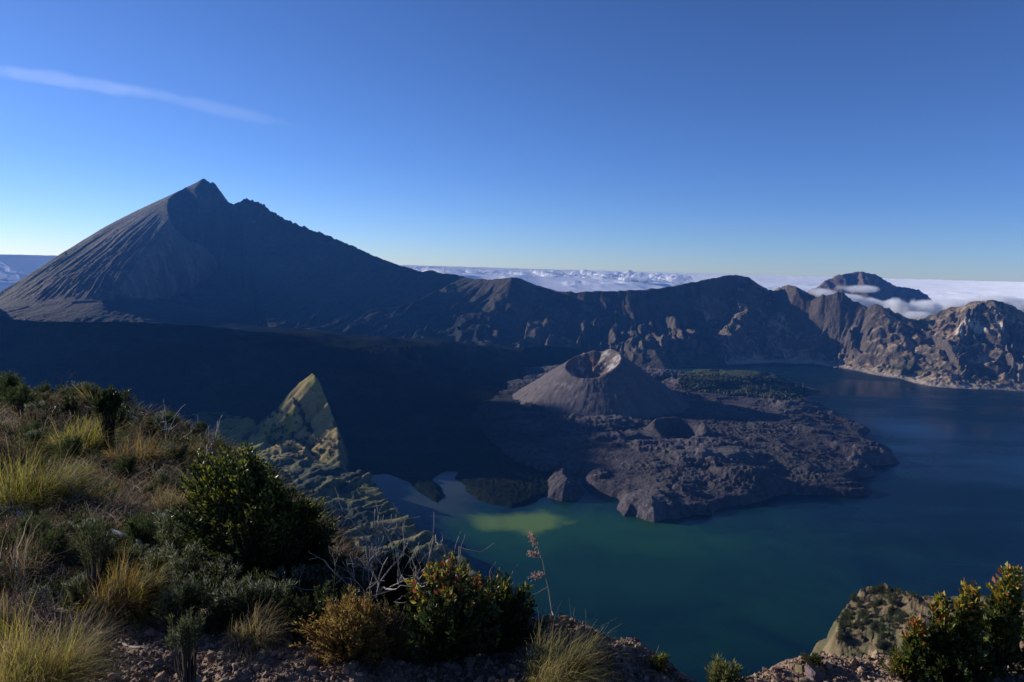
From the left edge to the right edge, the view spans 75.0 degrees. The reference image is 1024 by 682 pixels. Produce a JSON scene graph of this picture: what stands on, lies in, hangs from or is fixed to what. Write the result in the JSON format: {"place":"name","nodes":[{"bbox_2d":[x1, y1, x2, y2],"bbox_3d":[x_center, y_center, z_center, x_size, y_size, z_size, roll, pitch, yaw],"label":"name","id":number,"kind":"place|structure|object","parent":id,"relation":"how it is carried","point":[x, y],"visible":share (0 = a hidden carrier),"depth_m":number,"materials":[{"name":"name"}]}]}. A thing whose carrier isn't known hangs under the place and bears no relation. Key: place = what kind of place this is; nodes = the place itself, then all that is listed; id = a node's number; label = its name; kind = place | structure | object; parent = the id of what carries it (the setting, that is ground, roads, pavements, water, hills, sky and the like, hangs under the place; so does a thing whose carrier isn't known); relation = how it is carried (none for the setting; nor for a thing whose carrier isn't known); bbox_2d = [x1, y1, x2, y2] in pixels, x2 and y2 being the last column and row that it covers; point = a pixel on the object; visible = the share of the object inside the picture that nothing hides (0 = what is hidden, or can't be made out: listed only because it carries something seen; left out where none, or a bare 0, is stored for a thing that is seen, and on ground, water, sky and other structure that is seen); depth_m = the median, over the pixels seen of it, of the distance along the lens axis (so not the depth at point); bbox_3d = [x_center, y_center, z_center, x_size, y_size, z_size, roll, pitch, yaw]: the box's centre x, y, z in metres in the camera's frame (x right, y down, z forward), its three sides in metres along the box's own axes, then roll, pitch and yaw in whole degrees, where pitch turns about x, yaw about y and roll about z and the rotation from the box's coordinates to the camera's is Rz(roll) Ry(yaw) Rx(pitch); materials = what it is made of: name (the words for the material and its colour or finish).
{"place":"outdoors","nodes":[
{"label":"outdoors","id":0,"kind":"place"},
{"bbox_2d":[0,261,29,281],"bbox_3d":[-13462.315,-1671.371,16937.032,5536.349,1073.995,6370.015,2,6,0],"label":"cloud","id":1,"kind":"structure","parent":0,"point":[7,273],"depth_m":14480.54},
{"bbox_2d":[0,179,463,340],"bbox_3d":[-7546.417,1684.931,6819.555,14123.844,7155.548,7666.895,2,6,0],"label":"mountain","id":2,"kind":"structure","parent":0,"point":[203,252],"depth_m":6190.44,"materials":[{"name":"stone"}]},
{"bbox_2d":[179,374,487,591],"bbox_3d":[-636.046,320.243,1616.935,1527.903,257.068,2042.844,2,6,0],"label":"grassy spur","id":3,"kind":"structure","parent":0,"point":[307,394],"depth_m":1931.16,"materials":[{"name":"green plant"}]},
{"bbox_2d":[0,317,841,508],"bbox_3d":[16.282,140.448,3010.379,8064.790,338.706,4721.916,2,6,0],"label":"valley floor","id":4,"kind":"structure","parent":0,"point":[401,408],"depth_m":2881.07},
{"bbox_2d":[0,403,1022,681],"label":"ground","id":5,"kind":"structure","parent":0,"point":[138,641],"depth_m":2.65,"materials":[{"name":"soil"}]},
{"bbox_2d":[0,530,24,560],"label":"olive shrub","id":6,"kind":"object","parent":5,"relation":"on","point":[3,534],"visible":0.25,"depth_m":3.71,"materials":[{"name":"green plant"}]},
{"bbox_2d":[0,371,25,410],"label":"heath shrub","id":7,"kind":"object","parent":5,"relation":"on","point":[9,382],"visible":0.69,"depth_m":13.60,"materials":[{"name":"green plant"}]},
{"bbox_2d":[0,445,27,467],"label":"brown shrub","id":8,"kind":"object","parent":5,"relation":"on","point":[19,454],"visible":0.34,"depth_m":7.00,"materials":[{"name":"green plant"}]},
{"bbox_2d":[0,381,42,415],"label":"heath shrub","id":9,"kind":"object","parent":5,"relation":"on","point":[21,394],"visible":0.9,"depth_m":12.64,"materials":[{"name":"green plant"}]},
{"bbox_2d":[7,509,57,550],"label":"heath shrub","id":10,"kind":"object","parent":5,"relation":"on","point":[22,523],"visible":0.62,"depth_m":3.74,"materials":[{"name":"green plant"}]},
{"bbox_2d":[0,574,64,637],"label":"grass tussock","id":11,"kind":"object","parent":5,"relation":"on","point":[8,611],"depth_m":2.77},
{"bbox_2d":[22,429,43,451],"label":"heath shrub","id":12,"kind":"object","parent":5,"relation":"on","point":[32,435],"visible":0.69,"depth_m":7.96,"materials":[{"name":"green plant"}]},
{"bbox_2d":[17,418,52,447],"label":"heath shrub","id":13,"kind":"object","parent":5,"relation":"on","point":[34,425],"visible":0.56,"depth_m":8.21,"materials":[{"name":"green plant"}]},
{"bbox_2d":[21,583,52,612],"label":"heath shrub","id":14,"kind":"object","parent":5,"relation":"on","point":[34,598],"visible":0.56,"depth_m":2.97,"materials":[{"name":"green plant"}]},
{"bbox_2d":[18,407,55,426],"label":"brown shrub","id":15,"kind":"object","parent":5,"relation":"on","point":[39,415],"visible":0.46,"depth_m":10.34,"materials":[{"name":"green plant"}]},
{"bbox_2d":[27,454,52,474],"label":"olive shrub","id":16,"kind":"object","parent":5,"relation":"on","point":[42,463],"visible":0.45,"depth_m":6.35,"materials":[{"name":"green plant"}]},
{"bbox_2d":[0,562,85,627],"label":"dead bush","id":17,"kind":"object","parent":5,"relation":"on","point":[51,610],"visible":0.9,"depth_m":2.76,"materials":[{"name":"brown plant"}]},
{"bbox_2d":[20,401,67,426],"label":"olive shrub","id":18,"kind":"object","parent":5,"relation":"on","point":[38,406],"visible":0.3,"depth_m":11.15,"materials":[{"name":"green plant"}]},
{"bbox_2d":[0,508,88,585],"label":"grass tussock","id":19,"kind":"object","parent":5,"relation":"on","point":[23,555],"depth_m":3.45,"materials":[{"name":"plant"}]},
{"bbox_2d":[19,525,70,573],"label":"heath shrub","id":20,"kind":"object","parent":5,"relation":"on","point":[49,545],"visible":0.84,"depth_m":3.54,"materials":[{"name":"green plant"}]},
{"bbox_2d":[33,381,56,396],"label":"heath shrub","id":21,"kind":"object","parent":5,"relation":"on","point":[44,388],"visible":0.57,"depth_m":15.60,"materials":[{"name":"green plant"}]},
{"bbox_2d":[40,495,68,518],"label":"brown shrub","id":22,"kind":"object","parent":5,"relation":"on","point":[59,504],"visible":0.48,"depth_m":4.84,"materials":[{"name":"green plant"}]},
{"bbox_2d":[0,428,126,520],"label":"grass tussock","id":23,"kind":"object","parent":5,"relation":"on","point":[38,491],"depth_m":5.11,"materials":[{"name":"plant"}]},
{"bbox_2d":[45,433,84,465],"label":"heath shrub","id":24,"kind":"object","parent":5,"relation":"on","point":[77,445],"visible":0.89,"depth_m":7.19,"materials":[{"name":"green plant"}]},
{"bbox_2d":[57,392,80,413],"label":"olive shrub","id":25,"kind":"object","parent":5,"relation":"on","point":[65,403],"visible":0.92,"depth_m":13.12,"materials":[{"name":"green plant"}]},
{"bbox_2d":[0,580,143,681],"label":"grass tussock","id":26,"kind":"object","parent":5,"relation":"on","point":[21,669],"depth_m":2.19,"materials":[{"name":"plant"}]},
{"bbox_2d":[59,571,91,612],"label":"heath shrub","id":27,"kind":"object","parent":5,"relation":"on","point":[75,583],"visible":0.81,"depth_m":2.94,"materials":[{"name":"green plant"}]},
{"bbox_2d":[11,586,145,664],"bbox_3d":[-1.710,1.129,2.606,0.587,0.327,0.407,5,7,28],"label":"grass tussock","id":28,"kind":"object","parent":5,"relation":"on","point":[95,636],"depth_m":2.66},
{"bbox_2d":[54,454,102,486],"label":"grass tussock","id":29,"kind":"object","parent":5,"relation":"on","point":[83,470],"depth_m":6.30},
{"bbox_2d":[22,413,147,456],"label":"grass tussock","id":30,"kind":"object","parent":5,"relation":"on","point":[91,440],"depth_m":7.98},
{"bbox_2d":[72,515,107,543],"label":"heath shrub","id":31,"kind":"object","parent":5,"relation":"on","point":[92,523],"visible":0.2,"depth_m":4.08,"materials":[{"name":"green plant"}]},
{"bbox_2d":[73,505,114,599],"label":"heath shrub","id":32,"kind":"object","parent":5,"relation":"on","point":[100,553],"visible":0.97,"depth_m":2.94,"materials":[{"name":"green plant"}]},
{"bbox_2d":[85,384,123,450],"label":"shrub","id":33,"kind":"object","parent":5,"relation":"on","point":[110,401],"visible":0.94,"depth_m":8.01,"materials":[{"name":"green plant"}]},
{"bbox_2d":[85,531,123,567],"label":"heath shrub","id":34,"kind":"object","parent":5,"relation":"on","point":[112,537],"visible":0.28,"depth_m":3.72,"materials":[{"name":"green plant"}]},
{"bbox_2d":[90,403,133,431],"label":"olive shrub","id":35,"kind":"object","parent":5,"relation":"on","point":[121,417],"visible":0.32,"depth_m":10.33,"materials":[{"name":"green plant"}]},
{"bbox_2d":[105,452,137,482],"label":"heath shrub","id":36,"kind":"object","parent":5,"relation":"on","point":[129,463],"visible":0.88,"depth_m":6.52,"materials":[{"name":"green plant"}]},
{"bbox_2d":[99,490,146,517],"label":"grass tuft","id":37,"kind":"object","parent":5,"relation":"on","point":[130,503],"visible":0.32,"depth_m":5.03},
{"bbox_2d":[62,543,188,638],"bbox_3d":[-1.676,1.094,2.957,0.620,0.373,0.482,4,7,18],"label":"grass tussock","id":38,"kind":"object","parent":5,"relation":"on","point":[126,595],"depth_m":2.92,"materials":[{"name":"plant"}]},
{"bbox_2d":[92,425,186,472],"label":"grass tussock","id":39,"kind":"object","parent":5,"relation":"on","point":[142,453],"depth_m":7.26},
{"bbox_2d":[122,423,156,450],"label":"brown shrub","id":40,"kind":"object","parent":5,"relation":"on","point":[135,436],"visible":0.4,"depth_m":8.38,"materials":[{"name":"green plant"}]},
{"bbox_2d":[122,510,161,548],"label":"heath shrub","id":41,"kind":"object","parent":5,"relation":"on","point":[144,529],"visible":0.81,"depth_m":3.98,"materials":[{"name":"green plant"}]},
{"bbox_2d":[125,415,163,437],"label":"olive shrub","id":42,"kind":"object","parent":5,"relation":"on","point":[148,419],"visible":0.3,"depth_m":9.80,"materials":[{"name":"green plant"}]},
{"bbox_2d":[136,561,177,612],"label":"heath shrub","id":43,"kind":"object","parent":5,"relation":"on","point":[168,575],"visible":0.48,"depth_m":3.04,"materials":[{"name":"green plant"}]},
{"bbox_2d":[139,544,174,581],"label":"heath shrub","id":44,"kind":"object","parent":5,"relation":"on","point":[152,557],"visible":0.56,"depth_m":3.37,"materials":[{"name":"green plant"}]},
{"bbox_2d":[150,468,172,494],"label":"heath shrub","id":45,"kind":"object","parent":5,"relation":"on","point":[162,478],"visible":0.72,"depth_m":5.95,"materials":[{"name":"green plant"}]},
{"bbox_2d":[130,399,202,440],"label":"dead bush","id":46,"kind":"object","parent":5,"relation":"on","point":[165,427],"visible":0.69,"depth_m":9.71,"materials":[{"name":"brown plant"}]},
{"bbox_2d":[135,479,198,519],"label":"grass tussock","id":47,"kind":"object","parent":5,"relation":"on","point":[175,499],"depth_m":5.11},
{"bbox_2d":[151,585,184,633],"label":"heath shrub","id":48,"kind":"object","parent":5,"relation":"on","point":[167,603],"visible":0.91,"depth_m":2.81,"materials":[{"name":"green plant"}]},
{"bbox_2d":[152,506,189,558],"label":"heath shrub","id":49,"kind":"object","parent":5,"relation":"on","point":[166,531],"visible":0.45,"depth_m":3.80,"materials":[{"name":"green plant"}]},
{"bbox_2d":[163,440,189,467],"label":"heath shrub","id":50,"kind":"object","parent":5,"relation":"on","point":[182,451],"visible":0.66,"depth_m":7.38,"materials":[{"name":"green plant"}]},
{"bbox_2d":[171,519,195,559],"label":"heath shrub","id":51,"kind":"object","parent":5,"relation":"on","point":[179,542],"visible":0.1,"depth_m":3.73,"materials":[{"name":"green plant"}]},
{"bbox_2d":[162,605,205,681],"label":"heath shrub","id":52,"kind":"object","parent":5,"relation":"on","point":[188,635],"visible":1,"depth_m":2.23,"materials":[{"name":"green plant"}]},
{"bbox_2d":[158,537,211,588],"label":"heath shrub","id":53,"kind":"object","parent":5,"relation":"on","point":[193,564],"visible":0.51,"depth_m":3.23,"materials":[{"name":"green plant"}]},
{"bbox_2d":[169,566,208,620],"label":"heath shrub","id":54,"kind":"object","parent":5,"relation":"on","point":[191,598],"visible":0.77,"depth_m":2.95,"materials":[{"name":"green plant"}]},
{"bbox_2d":[195,572,245,634],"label":"heath shrub","id":55,"kind":"object","parent":5,"relation":"on","point":[219,604],"visible":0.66,"depth_m":2.89,"materials":[{"name":"green plant"}]},
{"bbox_2d":[206,553,242,603],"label":"heath shrub","id":56,"kind":"object","parent":5,"relation":"on","point":[223,572],"visible":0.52,"depth_m":3.14,"materials":[{"name":"green plant"}]},
{"bbox_2d":[216,575,265,632],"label":"heath shrub","id":57,"kind":"object","parent":5,"relation":"on","point":[235,606],"visible":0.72,"depth_m":2.89,"materials":[{"name":"green plant"}]},
{"bbox_2d":[163,440,341,584],"bbox_3d":[-1.368,0.921,3.554,0.879,0.854,0.817,2,6,0],"label":"broadleaf bush","id":58,"kind":"object","parent":5,"relation":"on","point":[250,513],"visible":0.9,"depth_m":3.34,"materials":[{"name":"green plant"}]},
{"bbox_2d":[212,594,297,666],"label":"grass tussock","id":59,"kind":"object","parent":5,"relation":"on","point":[255,630],"depth_m":2.69,"materials":[{"name":"plant"}]},
{"bbox_2d":[0,386,513,615],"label":"undergrowth","id":60,"kind":"object","parent":5,"relation":"on","point":[343,546],"visible":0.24,"depth_m":5.76,"materials":[{"name":"green plant"}]},
{"bbox_2d":[238,567,281,619],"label":"heath shrub","id":61,"kind":"object","parent":5,"relation":"on","point":[258,577],"visible":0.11,"depth_m":3.07,"materials":[{"name":"green plant"}]},
{"bbox_2d":[253,577,297,628],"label":"heath shrub","id":62,"kind":"object","parent":5,"relation":"on","point":[267,585],"visible":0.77,"depth_m":2.92,"materials":[{"name":"green plant"}]},
{"bbox_2d":[269,563,313,613],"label":"heath shrub","id":63,"kind":"object","parent":5,"relation":"on","point":[282,575],"visible":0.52,"depth_m":3.13,"materials":[{"name":"green plant"}]},
{"bbox_2d":[281,593,318,639],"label":"heath shrub","id":64,"kind":"object","parent":5,"relation":"on","point":[296,627],"visible":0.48,"depth_m":2.85,"materials":[{"name":"green plant"}]},
{"bbox_2d":[295,561,328,607],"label":"heath shrub","id":65,"kind":"object","parent":5,"relation":"on","point":[313,580],"visible":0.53,"depth_m":3.18,"materials":[{"name":"green plant"}]},
{"bbox_2d":[304,543,337,577],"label":"heath shrub","id":66,"kind":"object","parent":5,"relation":"on","point":[324,554],"visible":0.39,"depth_m":3.50,"materials":[{"name":"green plant"}]},
{"bbox_2d":[312,570,347,602],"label":"heath shrub","id":67,"kind":"object","parent":5,"relation":"on","point":[336,586],"visible":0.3,"depth_m":3.16,"materials":[{"name":"green plant"}]},
{"bbox_2d":[317,562,344,596],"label":"heath shrub","id":68,"kind":"object","parent":5,"relation":"on","point":[326,568],"visible":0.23,"depth_m":3.28,"materials":[{"name":"green plant"}]},
{"bbox_2d":[289,571,374,642],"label":"dark shrub","id":69,"kind":"object","parent":5,"relation":"on","point":[319,602],"visible":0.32,"depth_m":2.85,"materials":[{"name":"green plant"}]},
{"bbox_2d":[321,551,354,577],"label":"olive shrub","id":70,"kind":"object","parent":5,"relation":"on","point":[327,558],"visible":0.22,"depth_m":3.40,"materials":[{"name":"green plant"}]},
{"bbox_2d":[289,584,395,668],"bbox_3d":[-0.615,1.131,2.595,0.365,0.290,0.400,6,8,35],"label":"orange shrub","id":71,"kind":"object","parent":5,"relation":"on","point":[344,637],"visible":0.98,"depth_m":2.56,"materials":[{"name":"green plant"}]},
{"bbox_2d":[338,556,366,586],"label":"heath shrub","id":72,"kind":"object","parent":5,"relation":"on","point":[357,569],"visible":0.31,"depth_m":3.40,"materials":[{"name":"green plant"}]},
{"bbox_2d":[308,489,434,616],"bbox_3d":[-0.556,1.018,2.969,0.519,0.637,0.946,-5,9,-45],"label":"dead bush","id":73,"kind":"object","parent":5,"relation":"on","point":[379,591],"visible":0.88,"depth_m":2.97,"materials":[{"name":"grey plant"}]},
{"bbox_2d":[361,593,417,660],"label":"orange shrub","id":74,"kind":"object","parent":5,"relation":"on","point":[392,628],"visible":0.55,"depth_m":2.63,"materials":[{"name":"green plant"}]},
{"bbox_2d":[374,582,405,611],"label":"olive shrub","id":75,"kind":"object","parent":5,"relation":"on","point":[394,597],"visible":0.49,"depth_m":3.10,"materials":[{"name":"green plant"}]},
{"bbox_2d":[371,540,425,614],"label":"dark shrub","id":76,"kind":"object","parent":5,"relation":"on","point":[391,574],"visible":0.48,"depth_m":3.13,"materials":[{"name":"green plant"}]},
{"bbox_2d":[381,619,434,661],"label":"shrub","id":77,"kind":"object","parent":5,"relation":"on","point":[400,653],"depth_m":2.60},
{"bbox_2d":[404,569,428,625],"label":"glossy shrub","id":78,"kind":"object","parent":5,"relation":"on","point":[411,598],"visible":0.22,"depth_m":2.87,"materials":[{"name":"green plant"}]},
{"bbox_2d":[376,503,493,604],"bbox_3d":[-0.384,0.970,2.772,0.445,0.603,0.583,4,7,21],"label":"dead bush","id":79,"kind":"object","parent":5,"relation":"on","point":[417,576],"visible":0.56,"depth_m":2.81,"materials":[{"name":"grey plant"}]},
{"bbox_2d":[393,549,503,666],"bbox_3d":[-0.254,1.054,2.618,0.373,0.472,0.425,-1,7,-25],"label":"glossy shrub","id":80,"kind":"object","parent":5,"relation":"on","point":[451,618],"visible":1,"depth_m":2.58,"materials":[{"name":"green plant"}]},
{"bbox_2d":[475,567,551,652],"bbox_3d":[-0.043,1.138,2.758,0.312,0.354,0.311,-3,8,-34],"label":"glossy shrub","id":81,"kind":"object","parent":5,"relation":"on","point":[515,623],"visible":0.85,"depth_m":2.74,"materials":[{"name":"green plant"}]},
{"bbox_2d":[526,531,554,618],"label":"seed stalk","id":82,"kind":"object","parent":5,"relation":"on","point":[532,536],"visible":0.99,"depth_m":3.08,"materials":[{"name":"brown plant"}]},
{"bbox_2d":[512,610,630,681],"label":"grass tussock","id":83,"kind":"object","parent":5,"relation":"on","point":[553,665],"depth_m":2.34,"materials":[{"name":"plant"}]},
{"bbox_2d":[571,624,628,681],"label":"grass tussock","id":84,"kind":"object","parent":5,"relation":"on","point":[608,657],"depth_m":2.58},
{"bbox_2d":[647,651,670,672],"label":"heath shrub","id":85,"kind":"object","parent":5,"relation":"on","point":[659,662],"visible":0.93,"depth_m":2.59,"materials":[{"name":"green plant"}]},
{"bbox_2d":[703,650,751,681],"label":"heath shrub","id":86,"kind":"object","parent":5,"relation":"on","point":[720,672],"visible":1,"depth_m":2.37,"materials":[{"name":"green plant"}]},
{"bbox_2d":[799,651,826,670],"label":"heath shrub","id":87,"kind":"object","parent":5,"relation":"on","point":[814,660],"visible":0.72,"depth_m":2.73,"materials":[{"name":"green plant"}]},
{"bbox_2d":[804,662,824,681],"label":"stone","id":88,"kind":"object","parent":5,"relation":"on","point":[813,673],"visible":0.92,"depth_m":2.64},
{"bbox_2d":[878,646,911,679],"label":"heath shrub","id":89,"kind":"object","parent":5,"relation":"on","point":[901,671],"visible":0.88,"depth_m":2.66,"materials":[{"name":"green plant"}]},
{"bbox_2d":[897,613,934,681],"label":"leafy shrub","id":90,"kind":"object","parent":5,"relation":"on","point":[915,638],"visible":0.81,"depth_m":2.63,"materials":[{"name":"green plant"}]},
{"bbox_2d":[927,591,957,677],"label":"leafy shrub","id":91,"kind":"object","parent":5,"relation":"on","point":[942,626],"visible":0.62,"depth_m":2.62,"materials":[{"name":"green plant"}]},
{"bbox_2d":[914,626,1016,681],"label":"leafy shrub","id":92,"kind":"object","parent":5,"relation":"on","point":[963,666],"visible":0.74,"depth_m":2.58,"materials":[{"name":"green plant"}]},
{"bbox_2d":[949,579,992,674],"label":"leafy shrub","id":93,"kind":"object","parent":5,"relation":"on","point":[968,611],"visible":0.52,"depth_m":2.63,"materials":[{"name":"green plant"}]},
{"bbox_2d":[980,561,1023,676],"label":"leafy shrub","id":94,"kind":"object","parent":5,"relation":"on","point":[1002,621],"visible":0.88,"depth_m":2.64,"materials":[{"name":"green plant"}]},
{"bbox_2d":[0,254,1023,311],"bbox_3d":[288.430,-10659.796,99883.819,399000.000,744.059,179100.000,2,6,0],"label":"cloud","id":95,"kind":"structure","parent":0,"point":[943,294],"depth_m":28136.31,"materials":[{"name":"white"}]},
{"bbox_2d":[0,0,1023,281],"label":"sky","id":96,"kind":"structure","parent":0,"point":[825,138],"materials":[{"name":"blue"}]},
{"bbox_2d":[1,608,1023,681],"bbox_3d":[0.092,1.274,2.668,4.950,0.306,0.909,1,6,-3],"label":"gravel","id":97,"kind":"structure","parent":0,"point":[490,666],"depth_m":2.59,"materials":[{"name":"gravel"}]},
{"bbox_2d":[412,266,692,283],"bbox_3d":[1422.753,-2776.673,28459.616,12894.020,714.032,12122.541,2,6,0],"label":"cloud","id":98,"kind":"structure","parent":0,"point":[629,275],"depth_m":25215.35,"materials":[{"name":"white"}]},
{"bbox_2d":[513,349,690,418],"bbox_3d":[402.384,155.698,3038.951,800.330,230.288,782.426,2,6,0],"label":"cinder cone","id":99,"kind":"object","parent":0,"point":[607,382],"visible":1,"depth_m":2839.96,"materials":[{"name":"stone"}]},
{"bbox_2d":[471,365,899,522],"bbox_3d":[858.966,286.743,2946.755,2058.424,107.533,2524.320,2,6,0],"label":"lava field","id":100,"kind":"structure","parent":0,"point":[711,453],"depth_m":2242.39,"materials":[{"name":"stone"}]},
{"bbox_2d":[678,372,806,400],"bbox_3d":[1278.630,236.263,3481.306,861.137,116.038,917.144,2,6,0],"label":"forest","id":101,"kind":"object","parent":100,"relation":"on","point":[748,385],"visible":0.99,"depth_m":3379.93,"materials":[{"name":"green plant"}]},
{"bbox_2d":[371,363,1023,681],"bbox_3d":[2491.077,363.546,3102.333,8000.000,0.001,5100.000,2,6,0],"label":"lake","id":102,"kind":"structure","parent":0,"point":[753,588],"depth_m":1609.73,"materials":[{"name":"liquid"}]},
{"bbox_2d":[452,275,1023,390],"bbox_3d":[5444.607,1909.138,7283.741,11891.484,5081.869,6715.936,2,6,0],"label":"caldera wall","id":103,"kind":"structure","parent":0,"point":[729,319],"depth_m":4927.16,"materials":[{"name":"stone"}]},
{"bbox_2d":[807,271,937,317],"bbox_3d":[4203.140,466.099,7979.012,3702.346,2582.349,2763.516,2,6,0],"label":"distant peak","id":104,"kind":"structure","parent":0,"point":[865,289],"depth_m":8003.22,"materials":[{"name":"stone"}]},
{"bbox_2d":[810,583,1023,657],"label":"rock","id":105,"kind":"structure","parent":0,"point":[860,644],"depth_m":347.10,"materials":[{"name":"stone"}]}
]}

